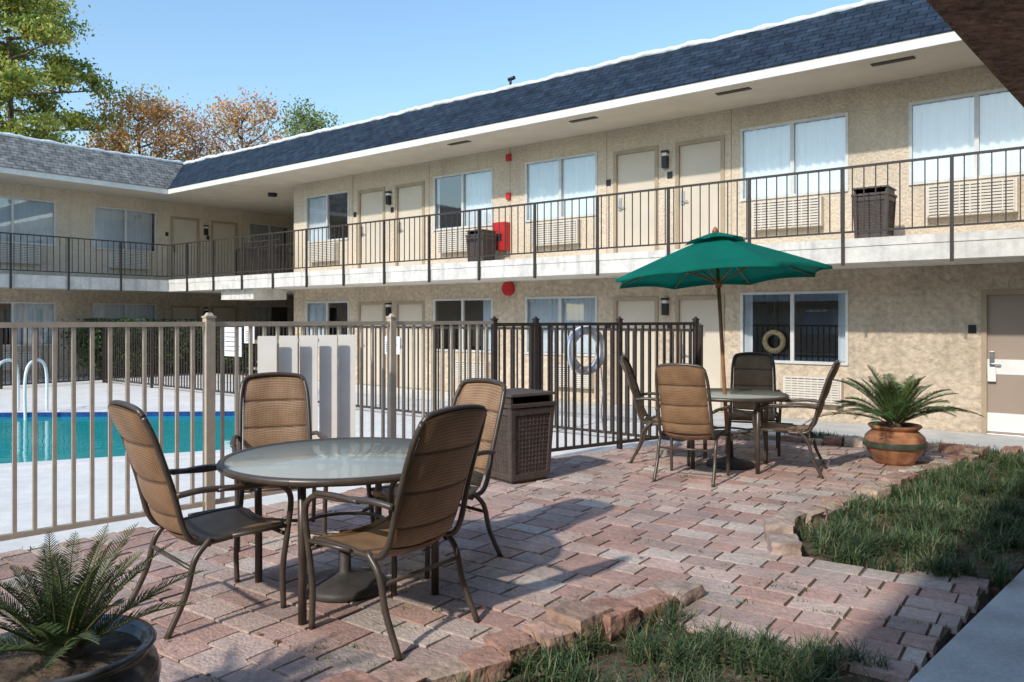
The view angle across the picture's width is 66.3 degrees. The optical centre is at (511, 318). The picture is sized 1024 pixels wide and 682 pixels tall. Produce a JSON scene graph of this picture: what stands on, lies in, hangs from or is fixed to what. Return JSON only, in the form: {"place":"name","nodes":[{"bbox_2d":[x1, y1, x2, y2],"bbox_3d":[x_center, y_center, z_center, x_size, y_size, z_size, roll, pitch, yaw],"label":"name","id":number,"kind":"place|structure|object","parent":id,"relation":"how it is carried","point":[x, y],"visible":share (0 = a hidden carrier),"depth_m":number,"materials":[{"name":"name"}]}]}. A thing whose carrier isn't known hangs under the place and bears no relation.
{"place":"outdoors","nodes":[
{"label":"outdoors","id":0,"kind":"place"},
{"bbox_2d":[0,371,679,552],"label":"pool deck pavement","id":1,"kind":"structure","parent":0,"point":[24,498],"depth_m":8.40,"materials":[{"name":"white concrete"}]},
{"bbox_2d":[60,318,128,378],"bbox_3d":[-11.353,0.801,21.414,1.776,1.665,2.300,0,0,-44],"label":"shrub","id":2,"kind":"object","parent":1,"relation":"on","point":[86,344],"visible":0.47,"depth_m":21.07,"materials":[{"name":"green plant"}]},
{"bbox_2d":[0,358,242,468],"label":"swimming pool","id":3,"kind":"structure","parent":1,"relation":"in","point":[24,438],"depth_m":11.41,"materials":[{"name":"blue liquid"}]},
{"bbox_2d":[89,318,157,378],"bbox_3d":[-10.716,0.815,21.909,2.257,1.692,1.691,0,0,37],"label":"shrub","id":4,"kind":"object","parent":1,"relation":"on","point":[127,320],"visible":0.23,"depth_m":21.52,"materials":[{"name":"green plant"}]},
{"bbox_2d":[131,318,188,375],"bbox_3d":[-10.044,0.809,22.651,1.918,1.666,2.137,0,0,0],"label":"shrub","id":5,"kind":"object","parent":1,"relation":"on","point":[165,319],"visible":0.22,"depth_m":22.50,"materials":[{"name":"green plant"}]},
{"bbox_2d":[167,318,219,372],"bbox_3d":[-9.613,0.819,23.191,2.003,1.674,2.109,0,0,0],"label":"shrub","id":6,"kind":"object","parent":1,"relation":"on","point":[196,344],"visible":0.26,"depth_m":23.09,"materials":[{"name":"green plant"}]},
{"bbox_2d":[0,313,703,540],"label":"pool fence","id":7,"kind":"object","parent":1,"relation":"on","point":[277,352],"visible":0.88,"depth_m":7.12,"materials":[{"name":"metal"}]},
{"bbox_2d":[224,327,241,356],"bbox_3d":[-5.763,0.480,16.168,0.650,0.600,0.021,0,0,39],"label":"pool rules sign","id":8,"kind":"object","parent":7,"relation":"attached to","point":[228,341],"visible":0.74,"depth_m":16.21,"materials":[{"name":"white plastic"}]},
{"bbox_2d":[244,326,254,342],"bbox_3d":[-5.293,0.330,15.794,0.350,0.340,0.019,0,0,38],"label":"pool rules sign","id":9,"kind":"object","parent":7,"relation":"attached to","point":[245,334],"visible":0.52,"depth_m":15.84,"materials":[{"name":"white plastic"}]},
{"bbox_2d":[385,336,399,353],"bbox_3d":[-2.026,0.450,13.195,0.400,0.300,0.019,0,0,38],"label":"pool rules sign","id":10,"kind":"object","parent":7,"relation":"attached to","point":[397,344],"visible":0.42,"depth_m":13.11,"materials":[{"name":"white plastic"}]},
{"bbox_2d":[567,326,603,432],"bbox_3d":[0.838,0.693,8.892,0.570,1.236,0.116,0,0,-34],"label":"life ring","id":11,"kind":"object","parent":7,"relation":"attached to","point":[570,350],"visible":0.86,"depth_m":8.85,"materials":[{"name":"plastic"}]},
{"bbox_2d":[0,0,863,160],"label":"sky","id":12,"kind":"structure","parent":0,"point":[359,60],"materials":[{"name":"blue"}]},
{"bbox_2d":[0,438,989,681],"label":"brick patio","id":13,"kind":"structure","parent":0,"point":[223,620],"depth_m":4.56,"materials":[{"name":"red brick"}]},
{"bbox_2d":[0,522,206,681],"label":"sago palm in pot","id":14,"kind":"object","parent":13,"relation":"on","point":[72,636],"visible":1,"depth_m":2.60,"materials":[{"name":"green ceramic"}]},
{"bbox_2d":[108,400,293,639],"bbox_3d":[-1.622,0.952,4.030,0.782,1.111,0.642,0,0,-44],"label":"patio chair","id":15,"kind":"object","parent":13,"relation":"on","point":[159,494],"visible":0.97,"depth_m":3.87,"materials":[{"name":"fabric"}]},
{"bbox_2d":[230,372,327,551],"bbox_3d":[-1.631,0.952,5.460,0.642,1.111,0.782,0,0,-21],"label":"patio chair","id":16,"kind":"object","parent":13,"relation":"on","point":[273,407],"visible":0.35,"depth_m":5.70,"materials":[{"name":"fabric"}]},
{"bbox_2d":[216,437,438,625],"bbox_3d":[-0.930,1.129,4.360,1.340,0.741,1.340,0,0,11],"label":"round patio table","id":17,"kind":"object","parent":13,"relation":"on","point":[302,465],"visible":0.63,"depth_m":4.22,"materials":[{"name":"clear glass"}]},
{"bbox_2d":[302,404,487,660],"bbox_3d":[-0.531,0.952,3.808,0.782,1.111,0.641,0,0,37],"label":"patio chair","id":18,"kind":"object","parent":13,"relation":"on","point":[437,473],"visible":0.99,"depth_m":3.64,"materials":[{"name":"fabric"}]},
{"bbox_2d":[366,378,506,578],"bbox_3d":[-0.438,0.952,4.960,0.782,1.111,0.641,0,0,-44],"label":"patio chair","id":19,"kind":"object","parent":13,"relation":"on","point":[489,394],"visible":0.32,"depth_m":4.98,"materials":[{"name":"fabric"}]},
{"bbox_2d":[0,441,959,681],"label":"weed tufts","id":20,"kind":"object","parent":13,"relation":"on","point":[353,646],"visible":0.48,"depth_m":4.36,"materials":[{"name":"green plant"}]},
{"bbox_2d":[484,388,555,483],"bbox_3d":[0.035,1.091,7.360,0.543,0.818,0.543,0,0,-38],"label":"litter bin","id":21,"kind":"object","parent":13,"relation":"on","point":[523,449],"visible":0.73,"depth_m":7.17,"materials":[{"name":"plastic"}]},
{"bbox_2d":[73,444,1019,681],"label":"fallen leaves","id":22,"kind":"object","parent":13,"relation":"on","point":[539,673],"visible":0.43,"depth_m":3.85,"materials":[{"name":"brown plant"}]},
{"bbox_2d":[619,355,689,465],"bbox_3d":[1.537,0.952,8.322,0.782,1.111,0.641,0,0,15],"label":"patio chair","id":23,"kind":"object","parent":13,"relation":"on","point":[648,420],"visible":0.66,"depth_m":8.20,"materials":[{"name":"fabric"}]},
{"bbox_2d":[652,363,731,487],"bbox_3d":[1.660,0.952,7.304,0.642,1.111,0.782,0,0,28],"label":"patio chair","id":24,"kind":"object","parent":13,"relation":"on","point":[682,393],"visible":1,"depth_m":7.08,"materials":[{"name":"fabric"}]},
{"bbox_2d":[690,388,788,473],"bbox_3d":[2.220,1.129,7.980,1.143,0.741,1.143,0,0,-20],"label":"round patio table","id":25,"kind":"object","parent":13,"relation":"on","point":[756,396],"visible":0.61,"depth_m":7.81,"materials":[{"name":"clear glass"}]},
{"bbox_2d":[615,227,832,459],"bbox_3d":[2.102,0.261,7.991,2.037,2.401,2.032,0,0,-34],"label":"patio umbrella","id":26,"kind":"object","parent":25,"relation":"on","point":[716,258],"visible":0.99,"depth_m":7.84,"materials":[{"name":"fabric"}]},
{"bbox_2d":[725,352,781,455],"bbox_3d":[2.746,0.952,8.932,0.642,1.111,0.782,0,0,18],"label":"patio chair","id":27,"kind":"object","parent":13,"relation":"on","point":[754,370],"visible":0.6,"depth_m":9.16,"materials":[{"name":"fabric"}]},
{"bbox_2d":[752,360,840,478],"bbox_3d":[2.798,0.952,7.684,0.782,1.111,0.641,0,0,25],"label":"patio chair","id":28,"kind":"object","parent":13,"relation":"on","point":[798,430],"visible":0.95,"depth_m":7.50,"materials":[{"name":"metal"}]},
{"bbox_2d":[804,364,982,465],"bbox_3d":[3.904,0.997,8.163,1.554,1.006,1.547,0,0,0],"label":"sago palm in pot","id":29,"kind":"object","parent":13,"relation":"on","point":[895,438],"visible":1,"depth_m":7.97,"materials":[{"name":"ceramic"}]},
{"bbox_2d":[30,368,1020,435],"bbox_3d":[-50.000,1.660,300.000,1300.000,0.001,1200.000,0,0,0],"label":"ground","id":30,"kind":"structure","parent":0,"point":[257,372],"depth_m":24.08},
{"bbox_2d":[25,125,85,144],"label":"oak tree","id":31,"kind":"object","parent":30,"relation":"on","point":[57,132],"visible":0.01,"depth_m":46.98,"materials":[{"name":"green plant"}]},
{"bbox_2d":[0,0,132,143],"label":"pine tree","id":32,"kind":"object","parent":30,"relation":"on","point":[43,25],"visible":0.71,"depth_m":39.84,"materials":[{"name":"green plant"}]},
{"bbox_2d":[71,131,141,153],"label":"autumn tree","id":33,"kind":"object","parent":30,"relation":"on","point":[90,144],"visible":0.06,"depth_m":49.30,"materials":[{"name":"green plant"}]},
{"bbox_2d":[78,82,201,161],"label":"autumn tree","id":34,"kind":"object","parent":30,"relation":"on","point":[155,115],"visible":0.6,"depth_m":43.40,"materials":[{"name":"orange plant"}]},
{"bbox_2d":[148,101,225,161],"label":"autumn tree","id":35,"kind":"object","parent":30,"relation":"on","point":[193,141],"visible":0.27,"depth_m":47.45,"materials":[{"name":"orange plant"}]},
{"bbox_2d":[216,332,257,372],"bbox_3d":[-8.302,1.026,23.678,1.481,1.274,1.782,0,0,0],"label":"shrub","id":36,"kind":"object","parent":30,"relation":"on","point":[241,357],"visible":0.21,"depth_m":23.57,"materials":[{"name":"green plant"}]},
{"bbox_2d":[182,86,297,159],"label":"autumn tree","id":37,"kind":"object","parent":30,"relation":"on","point":[235,123],"visible":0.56,"depth_m":45.49,"materials":[{"name":"orange plant"}]},
{"bbox_2d":[221,289,293,369],"bbox_3d":[-6.593,0.265,23.556,2.621,2.530,6.663,0,0,16],"label":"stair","id":38,"kind":"object","parent":30,"relation":"on","point":[256,294],"visible":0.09,"depth_m":20.55,"materials":[{"name":"concrete"}]},
{"bbox_2d":[255,94,343,144],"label":"oak tree","id":39,"kind":"object","parent":30,"relation":"on","point":[307,126],"visible":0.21,"depth_m":49.52,"materials":[{"name":"green plant"}]},
{"bbox_2d":[0,65,1023,432],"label":"walls","id":40,"kind":"structure","parent":30,"relation":"on","point":[908,321],"depth_m":13.81,"materials":[{"name":"paint"}]},
{"bbox_2d":[0,0,953,188],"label":"roof","id":41,"kind":"structure","parent":40,"relation":"on","point":[873,25],"depth_m":14.66,"materials":[{"name":"tile"}]},
{"bbox_2d":[0,0,885,164],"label":"roof coping","id":42,"kind":"object","parent":41,"relation":"on","point":[735,33],"visible":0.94,"depth_m":15.82,"materials":[{"name":"white metal"}]},
{"bbox_2d":[0,31,983,216],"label":"soffit and fascia","id":43,"kind":"structure","parent":40,"relation":"attached to","point":[269,191],"depth_m":14.24,"materials":[{"name":"paint"}]},
{"bbox_2d":[493,154,514,295],"bbox_3d":[-0.165,-1.945,16.306,0.420,2.950,0.202,0,0,38],"label":"fire equipment","id":44,"kind":"object","parent":40,"relation":"attached to","point":[508,288],"visible":0.94,"depth_m":16.27,"materials":[{"name":"red paint"}]},
{"bbox_2d":[0,177,1018,404],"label":"ac units","id":45,"kind":"object","parent":40,"relation":"attached to","point":[801,387],"visible":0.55,"depth_m":12.61,"materials":[{"name":"paint"}]},
{"bbox_2d":[0,228,1023,296],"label":"balcony slab","id":46,"kind":"structure","parent":40,"relation":"attached to","point":[990,246],"depth_m":14.09,"materials":[{"name":"white concrete"}]},
{"bbox_2d":[465,229,496,261],"bbox_3d":[-0.631,-1.450,16.154,0.473,0.719,0.473,0,0,38],"label":"litter bin","id":47,"kind":"object","parent":46,"relation":"on","point":[483,243],"visible":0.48,"depth_m":16.03,"materials":[{"name":"plastic"}]},
{"bbox_2d":[851,185,896,237],"bbox_3d":[5.138,-1.466,11.118,0.496,0.752,0.496,0,0,38],"label":"litter bin","id":48,"kind":"object","parent":46,"relation":"on","point":[881,206],"visible":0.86,"depth_m":10.96,"materials":[{"name":"plastic"}]},
{"bbox_2d":[0,91,1023,361],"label":"curtains","id":49,"kind":"object","parent":40,"relation":"attached to","point":[942,127],"visible":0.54,"depth_m":14.09,"materials":[{"name":"fabric"}]},
{"bbox_2d":[0,146,1023,291],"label":"balcony railing","id":50,"kind":"object","parent":40,"relation":"attached to","point":[271,260],"visible":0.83,"depth_m":14.18,"materials":[{"name":"metal"}]},
{"bbox_2d":[0,88,1023,365],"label":"window frames","id":51,"kind":"structure","parent":40,"relation":"attached to","point":[794,194],"depth_m":15.12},
{"bbox_2d":[165,135,1023,436],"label":"doors and lights","id":52,"kind":"structure","parent":40,"relation":"attached to","point":[635,215],"depth_m":14.35,"materials":[{"name":"paint"}]},
{"bbox_2d":[446,430,1023,681],"bbox_3d":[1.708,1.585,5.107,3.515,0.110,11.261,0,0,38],"label":"soil bed ground","id":53,"kind":"structure","parent":0,"point":[609,661],"depth_m":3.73,"materials":[{"name":"green plant"}]},
{"bbox_2d":[320,430,1022,681],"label":"stone border","id":54,"kind":"object","parent":53,"relation":"on","point":[781,537],"visible":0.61,"depth_m":3.76,"materials":[{"name":"brown stone"}]},
{"bbox_2d":[762,304,785,353],"bbox_3d":[4.283,0.087,12.806,0.390,0.975,0.092,0,0,38],"label":"life ring","id":55,"kind":"object","parent":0,"point":[779,348],"depth_m":12.78,"materials":[{"name":"beige plastic"}]},
{"bbox_2d":[553,400,1023,453],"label":"walkway path","id":56,"kind":"structure","parent":0,"point":[841,429],"depth_m":11.32,"materials":[{"name":"concrete"}]},
{"bbox_2d":[908,569,1023,681],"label":"sidewalk path","id":57,"kind":"structure","parent":0,"point":[985,643],"depth_m":3.56,"materials":[{"name":"concrete"}]},
{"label":"walls and soffit","id":58,"kind":"object","parent":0,"visible":0},
{"bbox_2d":[926,0,1023,106],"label":"roof overhang","id":59,"kind":"structure","parent":58,"relation":"attached to","point":[990,33],"depth_m":3.55,"materials":[{"name":"wood"}]}
]}

